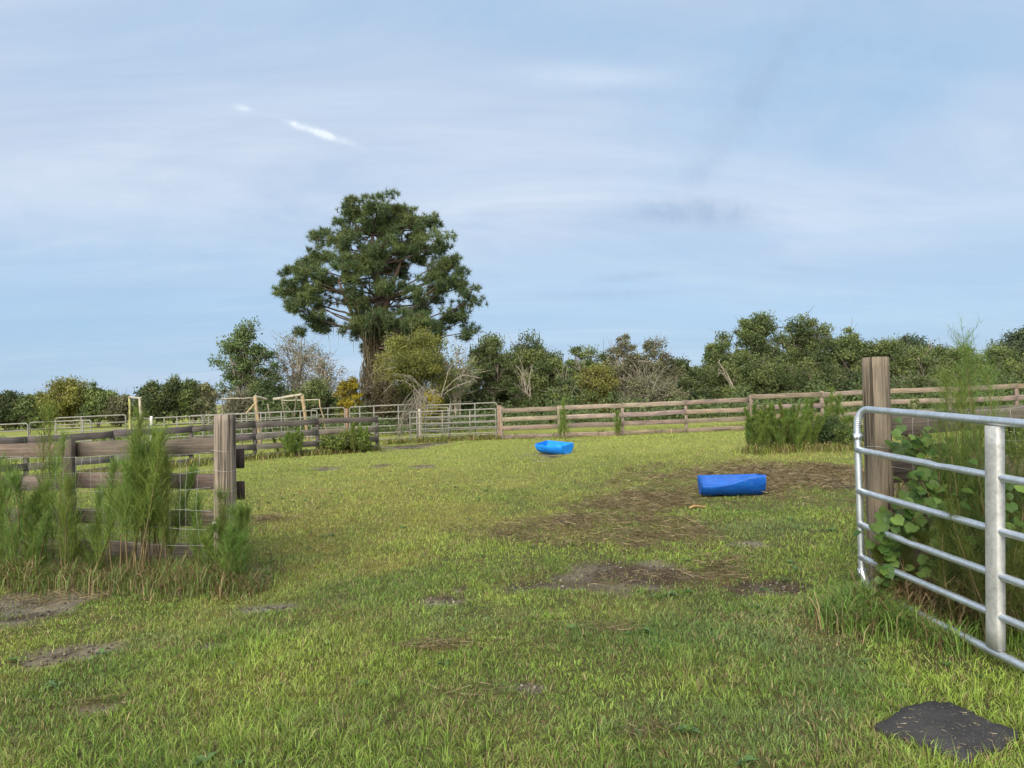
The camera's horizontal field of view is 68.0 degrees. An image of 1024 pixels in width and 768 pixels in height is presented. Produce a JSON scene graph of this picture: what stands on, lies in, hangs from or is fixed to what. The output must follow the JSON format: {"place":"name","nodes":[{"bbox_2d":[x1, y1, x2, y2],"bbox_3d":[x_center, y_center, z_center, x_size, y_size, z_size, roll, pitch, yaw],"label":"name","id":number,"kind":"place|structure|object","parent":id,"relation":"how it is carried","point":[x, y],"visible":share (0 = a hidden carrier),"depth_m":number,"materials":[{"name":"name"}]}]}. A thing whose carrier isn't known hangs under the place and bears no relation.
{"place":"outdoors","nodes":[
{"label":"outdoors","id":0,"kind":"place"},
{"bbox_2d":[0,546,291,605],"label":"tall grass","id":1,"kind":"structure","parent":0,"point":[190,578],"depth_m":7.11,"materials":[{"name":"plant"}]},
{"bbox_2d":[26,421,863,476],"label":"tall grass","id":2,"kind":"structure","parent":0,"point":[754,449],"depth_m":23.58,"materials":[{"name":"plant"}]},
{"bbox_2d":[0,402,1023,767],"bbox_3d":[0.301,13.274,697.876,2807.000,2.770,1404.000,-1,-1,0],"label":"ground","id":3,"kind":"structure","parent":0,"point":[588,570],"depth_m":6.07,"materials":[{"name":"plant"}]},
{"bbox_2d":[0,390,23,430],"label":"broadleaf tree","id":4,"kind":"object","parent":3,"relation":"on","point":[7,399],"visible":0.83,"depth_m":87.13,"materials":[{"name":"green plant"}]},
{"bbox_2d":[0,446,53,571],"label":"dog fennel","id":5,"kind":"object","parent":3,"relation":"on","point":[16,481],"visible":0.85,"depth_m":7.60,"materials":[{"name":"green plant"}]},
{"bbox_2d":[9,390,54,429],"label":"broadleaf tree","id":6,"kind":"object","parent":3,"relation":"on","point":[24,408],"visible":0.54,"depth_m":86.92,"materials":[{"name":"green plant"}]},
{"bbox_2d":[10,471,59,571],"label":"dog fennel","id":7,"kind":"object","parent":3,"relation":"on","point":[40,533],"visible":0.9,"depth_m":7.61,"materials":[{"name":"green plant"}]},
{"bbox_2d":[17,397,72,567],"bbox_3d":[-4.894,1.049,7.998,0.571,1.934,0.561,-1,-1,0],"label":"dog fennel","id":8,"kind":"object","parent":3,"relation":"on","point":[45,422],"visible":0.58,"depth_m":7.99,"materials":[{"name":"green plant"}]},
{"bbox_2d":[29,374,92,428],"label":"broadleaf tree","id":9,"kind":"object","parent":3,"relation":"on","point":[66,396],"visible":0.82,"depth_m":86.57,"materials":[{"name":"green plant"}]},
{"bbox_2d":[41,422,95,573],"bbox_3d":[-4.411,1.155,7.524,0.474,1.669,0.499,-1,-1,-21],"label":"dog fennel","id":10,"kind":"object","parent":3,"relation":"on","point":[70,533],"visible":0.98,"depth_m":7.51,"materials":[{"name":"green plant"}]},
{"bbox_2d":[53,481,123,575],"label":"dog fennel","id":11,"kind":"object","parent":3,"relation":"on","point":[97,546],"visible":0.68,"depth_m":7.67,"materials":[{"name":"green plant"}]},
{"bbox_2d":[74,382,119,427],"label":"broadleaf tree","id":12,"kind":"object","parent":3,"relation":"on","point":[95,402],"visible":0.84,"depth_m":86.94,"materials":[{"name":"green plant"}]},
{"bbox_2d":[0,438,213,559],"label":"board fence","id":13,"kind":"object","parent":3,"relation":"on","point":[175,446],"visible":0.32,"depth_m":8.22,"materials":[{"name":"wood"}]},
{"bbox_2d":[0,450,236,545],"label":"wire mesh","id":14,"kind":"object","parent":13,"relation":"attached to","point":[123,492],"visible":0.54,"depth_m":7.48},
{"bbox_2d":[98,389,136,426],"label":"broadleaf tree","id":15,"kind":"object","parent":3,"relation":"on","point":[117,405],"visible":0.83,"depth_m":87.05,"materials":[{"name":"green plant"}]},
{"bbox_2d":[88,429,162,578],"bbox_3d":[-3.762,1.179,7.470,0.698,1.571,0.824,-1,-1,-37],"label":"dog fennel","id":16,"kind":"object","parent":3,"relation":"on","point":[126,480],"visible":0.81,"depth_m":7.38,"materials":[{"name":"green plant"}]},
{"bbox_2d":[104,401,184,580],"bbox_3d":[-3.533,1.036,7.414,0.866,1.834,0.630,-2,-1,38],"label":"dog fennel","id":17,"kind":"object","parent":3,"relation":"on","point":[138,449],"visible":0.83,"depth_m":7.38,"materials":[{"name":"green plant"}]},
{"bbox_2d":[128,377,166,424],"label":"broadleaf tree","id":18,"kind":"object","parent":3,"relation":"on","point":[147,391],"visible":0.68,"depth_m":86.75,"materials":[{"name":"green plant"}]},
{"bbox_2d":[124,417,203,571],"bbox_3d":[-3.522,1.124,7.589,0.723,1.659,0.741,-1,-1,0],"label":"dog fennel","id":19,"kind":"object","parent":3,"relation":"on","point":[190,478],"visible":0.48,"depth_m":7.67,"materials":[{"name":"green plant"}]},
{"bbox_2d":[151,470,183,574],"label":"dog fennel","id":20,"kind":"object","parent":3,"relation":"on","point":[167,537],"visible":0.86,"depth_m":7.43,"materials":[{"name":"green plant"}]},
{"bbox_2d":[150,373,185,424],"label":"broadleaf tree","id":21,"kind":"object","parent":3,"relation":"on","point":[170,389],"visible":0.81,"depth_m":86.96,"materials":[{"name":"green plant"}]},
{"bbox_2d":[0,416,378,476],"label":"board fence","id":22,"kind":"object","parent":3,"relation":"on","point":[254,436],"visible":0.46,"depth_m":23.76,"materials":[{"name":"wood"}]},
{"bbox_2d":[174,378,206,423],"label":"broadleaf tree","id":23,"kind":"object","parent":3,"relation":"on","point":[189,394],"visible":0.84,"depth_m":87.13,"materials":[{"name":"green plant"}]},
{"bbox_2d":[183,486,211,569],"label":"dog fennel","id":24,"kind":"object","parent":3,"relation":"on","point":[197,505],"visible":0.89,"depth_m":7.37,"materials":[{"name":"green plant"}]},
{"bbox_2d":[190,381,223,423],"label":"broadleaf tree","id":25,"kind":"object","parent":3,"relation":"on","point":[211,400],"visible":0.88,"depth_m":87.43,"materials":[{"name":"green plant"}]},
{"bbox_2d":[196,478,231,575],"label":"dog fennel","id":26,"kind":"object","parent":3,"relation":"on","point":[219,524],"visible":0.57,"depth_m":7.11,"materials":[{"name":"green plant"}]},
{"bbox_2d":[214,414,236,566],"bbox_3d":[-2.774,1.188,7.333,0.228,1.788,0.221,-1,-1,0],"label":"round post","id":27,"kind":"object","parent":3,"relation":"on","point":[225,432],"visible":0.53,"depth_m":7.25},
{"bbox_2d":[192,495,259,581],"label":"dog fennel","id":28,"kind":"object","parent":3,"relation":"on","point":[236,539],"visible":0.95,"depth_m":6.87,"materials":[{"name":"green plant"}]},
{"bbox_2d":[201,387,273,431],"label":"shrub","id":29,"kind":"object","parent":3,"relation":"on","point":[234,405],"visible":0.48,"depth_m":40.64,"materials":[{"name":"green plant"}]},
{"bbox_2d":[207,315,283,432],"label":"broadleaf tree","id":30,"kind":"object","parent":3,"relation":"on","point":[241,375],"visible":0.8,"depth_m":44.64,"materials":[{"name":"green plant"}]},
{"bbox_2d":[203,410,317,444],"bbox_3d":[-9.989,1.809,30.228,4.428,1.457,0.052,-1,-1,-7],"label":"pipe fence","id":31,"kind":"object","parent":3,"relation":"on","point":[260,419],"visible":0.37,"depth_m":30.23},
{"bbox_2d":[238,367,298,432],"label":"shrub","id":32,"kind":"object","parent":3,"relation":"on","point":[268,388],"visible":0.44,"depth_m":42.30,"materials":[{"name":"green plant"}]},
{"bbox_2d":[245,393,309,443],"bbox_3d":[-9.638,1.543,31.275,2.578,2.300,0.879,-1,-1,-13],"label":"timber frame","id":33,"kind":"object","parent":3,"relation":"on","point":[255,397],"visible":0.82,"depth_m":31.07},
{"bbox_2d":[258,330,322,428],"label":"broadleaf tree","id":34,"kind":"object","parent":3,"relation":"on","point":[297,376],"visible":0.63,"depth_m":46.87,"materials":[{"name":"grey plant"}]},
{"bbox_2d":[278,427,304,456],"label":"dog fennel","id":35,"kind":"object","parent":3,"relation":"on","point":[300,445],"visible":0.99,"depth_m":24.26,"materials":[{"name":"green plant"}]},
{"bbox_2d":[282,372,343,429],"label":"shrub","id":36,"kind":"object","parent":3,"relation":"on","point":[314,389],"visible":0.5,"depth_m":42.51,"materials":[{"name":"green plant"}]},
{"bbox_2d":[293,342,348,428],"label":"broadleaf tree","id":37,"kind":"object","parent":3,"relation":"on","point":[320,367],"visible":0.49,"depth_m":45.83,"materials":[{"name":"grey plant"}]},
{"bbox_2d":[317,426,372,451],"bbox_3d":[-5.593,2.000,25.492,1.826,1.172,1.746,-1,-1,0],"label":"leafy weed","id":38,"kind":"object","parent":3,"relation":"on","point":[343,440],"visible":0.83,"depth_m":25.19,"materials":[{"name":"green plant"}]},
{"bbox_2d":[332,375,362,424],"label":"flowering bush","id":39,"kind":"object","parent":3,"relation":"on","point":[347,392],"visible":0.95,"depth_m":40.78,"materials":[{"name":"yellow plant"}]},
{"bbox_2d":[269,188,489,425],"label":"pine tree","id":40,"kind":"object","parent":3,"relation":"on","point":[370,323],"visible":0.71,"depth_m":49.16,"materials":[{"name":"green plant"}]},
{"bbox_2d":[349,404,418,439],"bbox_3d":[-5.284,1.581,31.232,2.972,1.500,0.052,-1,-1,10],"label":"pipe fence","id":41,"kind":"object","parent":3,"relation":"on","point":[373,412],"visible":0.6,"depth_m":31.21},
{"bbox_2d":[360,371,409,430],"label":"shrub","id":42,"kind":"object","parent":3,"relation":"on","point":[380,396],"visible":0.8,"depth_m":42.01,"materials":[{"name":"brown plant"}]},
{"bbox_2d":[392,386,432,437],"bbox_3d":[-3.872,1.164,30.509,1.114,2.227,2.378,-2,-1,38],"label":"dead branch","id":43,"kind":"object","parent":3,"relation":"on","point":[407,412],"visible":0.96,"depth_m":30.39,"materials":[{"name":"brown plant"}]},
{"bbox_2d":[370,325,455,428],"bbox_3d":[-5.285,-0.226,40.549,4.582,5.845,5.016,-1,-1,-13],"label":"willow tree","id":44,"kind":"object","parent":3,"relation":"on","point":[419,360],"visible":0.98,"depth_m":39.81,"materials":[{"name":"green plant"}]},
{"bbox_2d":[420,390,448,432],"bbox_3d":[-3.838,1.405,37.522,1.704,2.287,1.760,-1,-1,-25],"label":"flowering bush","id":45,"kind":"object","parent":3,"relation":"on","point":[437,400],"visible":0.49,"depth_m":37.20,"materials":[{"name":"yellow plant"}]},
{"bbox_2d":[0,442,894,716],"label":"soil crumbs","id":46,"kind":"object","parent":3,"relation":"on","point":[431,601],"visible":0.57,"depth_m":6.34,"materials":[{"name":"brown soil"}]},
{"bbox_2d":[409,408,496,439],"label":"pipe gate","id":47,"kind":"structure","parent":3,"relation":"on","point":[442,422],"depth_m":29.66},
{"bbox_2d":[422,368,487,424],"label":"shrub","id":48,"kind":"object","parent":3,"relation":"on","point":[468,399],"visible":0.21,"depth_m":46.27,"materials":[{"name":"green plant"}]},
{"bbox_2d":[430,334,490,428],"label":"broadleaf tree","id":49,"kind":"object","parent":3,"relation":"on","point":[458,394],"visible":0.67,"depth_m":41.34,"materials":[{"name":"green plant"}]},
{"bbox_2d":[425,402,497,437],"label":"pipe gate","id":50,"kind":"structure","parent":3,"relation":"on","point":[460,417],"depth_m":31.02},
{"bbox_2d":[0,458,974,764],"bbox_3d":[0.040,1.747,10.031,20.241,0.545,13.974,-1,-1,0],"label":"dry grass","id":51,"kind":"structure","parent":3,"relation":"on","point":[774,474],"depth_m":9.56,"materials":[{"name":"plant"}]},
{"bbox_2d":[460,331,519,423],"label":"broadleaf tree","id":52,"kind":"object","parent":3,"relation":"on","point":[488,349],"visible":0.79,"depth_m":45.58,"materials":[{"name":"green plant"}]},
{"bbox_2d":[7,474,986,765],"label":"ground weeds","id":53,"kind":"object","parent":3,"relation":"on","point":[683,728],"visible":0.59,"depth_m":5.02,"materials":[{"name":"green plant"}]},
{"bbox_2d":[0,369,1023,442],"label":"undergrowth","id":54,"kind":"object","parent":3,"relation":"on","point":[536,422],"visible":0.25,"depth_m":38.70,"materials":[{"name":"green plant"}]},
{"bbox_2d":[492,328,568,422],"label":"broadleaf tree","id":55,"kind":"object","parent":3,"relation":"on","point":[536,356],"visible":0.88,"depth_m":44.32,"materials":[{"name":"green plant"}]},
{"bbox_2d":[535,440,573,453],"bbox_3d":[1.159,1.766,20.824,0.920,0.312,0.605,2,5,40],"label":"feed trough","id":56,"kind":"object","parent":3,"relation":"on","point":[553,447],"visible":0.94,"depth_m":20.72,"materials":[{"name":"blue plastic"}]},
{"bbox_2d":[539,367,597,422],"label":"shrub","id":57,"kind":"object","parent":3,"relation":"on","point":[567,383],"visible":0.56,"depth_m":42.01,"materials":[{"name":"green plant"}]},
{"bbox_2d":[561,344,593,420],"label":"broadleaf tree","id":58,"kind":"object","parent":3,"relation":"on","point":[575,351],"visible":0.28,"depth_m":45.77,"materials":[{"name":"green plant"}]},
{"bbox_2d":[569,360,620,419],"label":"shrub","id":59,"kind":"object","parent":3,"relation":"on","point":[600,379],"visible":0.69,"depth_m":42.53,"materials":[{"name":"green plant"}]},
{"bbox_2d":[568,338,621,411],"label":"broadleaf tree","id":60,"kind":"object","parent":3,"relation":"on","point":[600,357],"visible":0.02,"depth_m":48.95,"materials":[{"name":"green plant"}]},
{"bbox_2d":[500,398,748,438],"bbox_3d":[4.215,1.392,28.618,9.432,1.553,0.261,-1,-1,6],"label":"board fence","id":61,"kind":"object","parent":3,"relation":"on","point":[685,412],"visible":0.85,"depth_m":28.49,"materials":[{"name":"wood"}]},
{"bbox_2d":[604,333,659,402],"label":"broadleaf tree","id":62,"kind":"object","parent":3,"relation":"on","point":[621,349],"visible":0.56,"depth_m":45.82,"materials":[{"name":"green plant"}]},
{"bbox_2d":[610,360,690,420],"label":"shrub","id":63,"kind":"object","parent":3,"relation":"on","point":[648,387],"visible":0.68,"depth_m":41.66,"materials":[{"name":"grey plant"}]},
{"bbox_2d":[621,334,686,385],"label":"broadleaf tree","id":64,"kind":"object","parent":3,"relation":"on","point":[650,346],"visible":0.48,"depth_m":45.63,"materials":[{"name":"green plant"}]},
{"bbox_2d":[668,374,713,416],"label":"shrub","id":65,"kind":"object","parent":3,"relation":"on","point":[694,389],"visible":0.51,"depth_m":42.39,"materials":[{"name":"green plant"}]},
{"bbox_2d":[699,328,734,381],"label":"broadleaf tree","id":66,"kind":"object","parent":3,"relation":"on","point":[715,353],"visible":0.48,"depth_m":45.55,"materials":[{"name":"green plant"}]},
{"bbox_2d":[695,360,756,415],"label":"shrub","id":67,"kind":"object","parent":3,"relation":"on","point":[712,381],"visible":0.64,"depth_m":42.94,"materials":[{"name":"green plant"}]},
{"bbox_2d":[697,474,765,495],"bbox_3d":[3.290,1.521,11.396,0.920,0.312,0.607,-2,-6,7],"label":"feed trough","id":68,"kind":"object","parent":3,"relation":"on","point":[732,485],"visible":1,"depth_m":11.22,"materials":[{"name":"blue plastic"}]},
{"bbox_2d":[742,402,776,447],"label":"dog fennel","id":69,"kind":"object","parent":3,"relation":"on","point":[751,436],"visible":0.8,"depth_m":18.80,"materials":[{"name":"green plant"}]},
{"bbox_2d":[725,309,796,412],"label":"broadleaf tree","id":70,"kind":"object","parent":3,"relation":"on","point":[754,334],"visible":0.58,"depth_m":45.46,"materials":[{"name":"green plant"}]},
{"bbox_2d":[733,352,796,405],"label":"shrub","id":71,"kind":"object","parent":3,"relation":"on","point":[771,378],"visible":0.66,"depth_m":42.75,"materials":[{"name":"green plant"}]},
{"bbox_2d":[749,400,802,445],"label":"dog fennel","id":72,"kind":"object","parent":3,"relation":"on","point":[781,410],"visible":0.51,"depth_m":18.47,"materials":[{"name":"green plant"}]},
{"bbox_2d":[752,410,800,448],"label":"dog fennel","id":73,"kind":"object","parent":3,"relation":"on","point":[766,440],"visible":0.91,"depth_m":18.24,"materials":[{"name":"green plant"}]},
{"bbox_2d":[769,413,815,450],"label":"dog fennel","id":74,"kind":"object","parent":3,"relation":"on","point":[801,434],"visible":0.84,"depth_m":18.20,"materials":[{"name":"green plant"}]},
{"bbox_2d":[776,355,839,402],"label":"broadleaf tree","id":75,"kind":"object","parent":3,"relation":"on","point":[803,374],"visible":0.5,"depth_m":42.91,"materials":[{"name":"green plant"}]},
{"bbox_2d":[772,306,845,370],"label":"broadleaf tree","id":76,"kind":"object","parent":3,"relation":"on","point":[809,341],"visible":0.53,"depth_m":45.81,"materials":[{"name":"green plant"}]},
{"bbox_2d":[806,414,843,445],"bbox_3d":[8.027,1.260,19.171,1.235,0.991,1.236,-1,-1,0],"label":"leafy bush","id":77,"kind":"object","parent":3,"relation":"on","point":[829,426],"visible":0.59,"depth_m":18.88,"materials":[{"name":"green plant"}]},
{"bbox_2d":[820,386,843,422],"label":"dog fennel","id":78,"kind":"object","parent":3,"relation":"on","point":[832,408],"visible":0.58,"depth_m":20.43,"materials":[{"name":"green plant"}]},
{"bbox_2d":[826,361,861,409],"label":"broadleaf tree","id":79,"kind":"object","parent":3,"relation":"on","point":[844,380],"visible":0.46,"depth_m":42.32,"materials":[{"name":"green plant"}]},
{"bbox_2d":[832,422,863,444],"bbox_3d":[8.243,1.305,18.554,0.834,0.792,0.674,-1,-1,0],"label":"leafy bush","id":80,"kind":"object","parent":3,"relation":"on","point":[842,433],"visible":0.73,"depth_m":18.45,"materials":[{"name":"green plant"}]},
{"bbox_2d":[824,324,879,407],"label":"broadleaf tree","id":81,"kind":"object","parent":3,"relation":"on","point":[852,350],"visible":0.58,"depth_m":45.47,"materials":[{"name":"green plant"}]},
{"bbox_2d":[862,357,896,587],"bbox_3d":[2.767,0.785,5.710,0.196,1.976,0.204,-1,-1,0],"label":"round post","id":82,"kind":"object","parent":3,"relation":"on","point":[877,430],"visible":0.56,"depth_m":5.64,"materials":[{"name":"wood"}]},
{"bbox_2d":[853,406,1023,671],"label":"steel gate","id":83,"kind":"structure","parent":82,"relation":"attached to","point":[997,532],"depth_m":4.21,"materials":[{"name":"metal"}]},
{"bbox_2d":[749,383,1023,426],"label":"board fence","id":84,"kind":"object","parent":3,"relation":"on","point":[1016,397],"visible":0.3,"depth_m":26.93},
{"bbox_2d":[854,334,919,382],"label":"broadleaf tree","id":85,"kind":"object","parent":3,"relation":"on","point":[886,348],"visible":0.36,"depth_m":44.46,"materials":[{"name":"green plant"}]},
{"bbox_2d":[861,531,928,599],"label":"dog fennel","id":86,"kind":"object","parent":3,"relation":"on","point":[879,560],"visible":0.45,"depth_m":5.22,"materials":[{"name":"green plant"}]},
{"bbox_2d":[787,565,1023,659],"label":"tall grass","id":87,"kind":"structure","parent":3,"relation":"on","point":[862,609],"depth_m":4.79,"materials":[{"name":"plant"}]},
{"bbox_2d":[877,332,937,355],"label":"broadleaf tree","id":88,"kind":"object","parent":3,"relation":"on","point":[912,341],"visible":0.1,"depth_m":93.53,"materials":[{"name":"green plant"}]},
{"bbox_2d":[890,359,943,407],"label":"shrub","id":89,"kind":"object","parent":3,"relation":"on","point":[916,381],"visible":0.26,"depth_m":41.29,"materials":[{"name":"green plant"}]},
{"bbox_2d":[894,337,957,384],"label":"broadleaf tree","id":90,"kind":"object","parent":3,"relation":"on","point":[922,358],"visible":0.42,"depth_m":44.43,"materials":[{"name":"green plant"}]},
{"bbox_2d":[837,539,1023,652],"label":"tall grass","id":91,"kind":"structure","parent":3,"relation":"on","point":[923,595],"depth_m":4.88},
{"bbox_2d":[852,416,1023,592],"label":"grape vine","id":92,"kind":"object","parent":3,"relation":"on","point":[884,514],"visible":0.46,"depth_m":5.17,"materials":[{"name":"green plant"}]},
{"bbox_2d":[908,357,973,550],"bbox_3d":[3.052,0.658,5.301,0.513,1.854,0.538,-2,-1,41],"label":"dog fennel","id":93,"kind":"object","parent":3,"relation":"on","point":[947,405],"visible":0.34,"depth_m":5.30,"materials":[{"name":"green plant"}]},
{"bbox_2d":[874,701,1019,766],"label":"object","id":94,"kind":"object","parent":3,"relation":"on","point":[937,714],"visible":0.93,"depth_m":3.41,"materials":[{"name":"stone"}]},
{"bbox_2d":[909,501,985,640],"bbox_3d":[2.821,1.140,4.768,0.528,0.891,0.768,-2,-1,12],"label":"dog fennel","id":95,"kind":"object","parent":3,"relation":"on","point":[946,542],"visible":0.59,"depth_m":4.70,"materials":[{"name":"green plant"}]},
{"bbox_2d":[891,405,1023,570],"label":"board fence","id":96,"kind":"object","parent":3,"relation":"on","point":[901,472],"visible":0.02,"depth_m":5.89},
{"bbox_2d":[926,341,993,385],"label":"broadleaf tree","id":97,"kind":"object","parent":3,"relation":"on","point":[953,354],"visible":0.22,"depth_m":44.36,"materials":[{"name":"green plant"}]},
{"bbox_2d":[914,312,1007,580],"bbox_3d":[3.131,0.532,5.240,0.640,2.100,0.870,-2,-1,20],"label":"dog fennel","id":98,"kind":"object","parent":3,"relation":"on","point":[963,389],"visible":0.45,"depth_m":5.23,"materials":[{"name":"green plant"}]},
{"bbox_2d":[933,477,1023,634],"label":"dog fennel","id":99,"kind":"object","parent":3,"relation":"on","point":[1013,569],"visible":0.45,"depth_m":4.49,"materials":[{"name":"green plant"}]},
{"bbox_2d":[936,429,1023,615],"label":"dog fennel","id":100,"kind":"object","parent":3,"relation":"on","point":[1014,452],"visible":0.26,"depth_m":4.87,"materials":[{"name":"green plant"}]},
{"bbox_2d":[942,334,1023,573],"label":"dog fennel","id":101,"kind":"object","parent":3,"relation":"on","point":[973,447],"visible":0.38,"depth_m":5.11,"materials":[{"name":"green plant"}]},
{"bbox_2d":[951,359,1023,405],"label":"shrub","id":102,"kind":"object","parent":3,"relation":"on","point":[1010,379],"visible":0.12,"depth_m":41.15,"materials":[{"name":"green plant"}]},
{"bbox_2d":[978,343,1023,378],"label":"broadleaf tree","id":103,"kind":"object","parent":3,"relation":"on","point":[1000,354],"visible":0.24,"depth_m":44.31,"materials":[{"name":"green plant"}]},
{"bbox_2d":[986,325,1023,366],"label":"broadleaf tree","id":104,"kind":"object","parent":3,"relation":"on","point":[1015,339],"visible":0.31,"depth_m":89.11,"materials":[{"name":"green plant"}]},
{"bbox_2d":[0,0,1023,404],"label":"sky","id":105,"kind":"structure","parent":0,"point":[679,170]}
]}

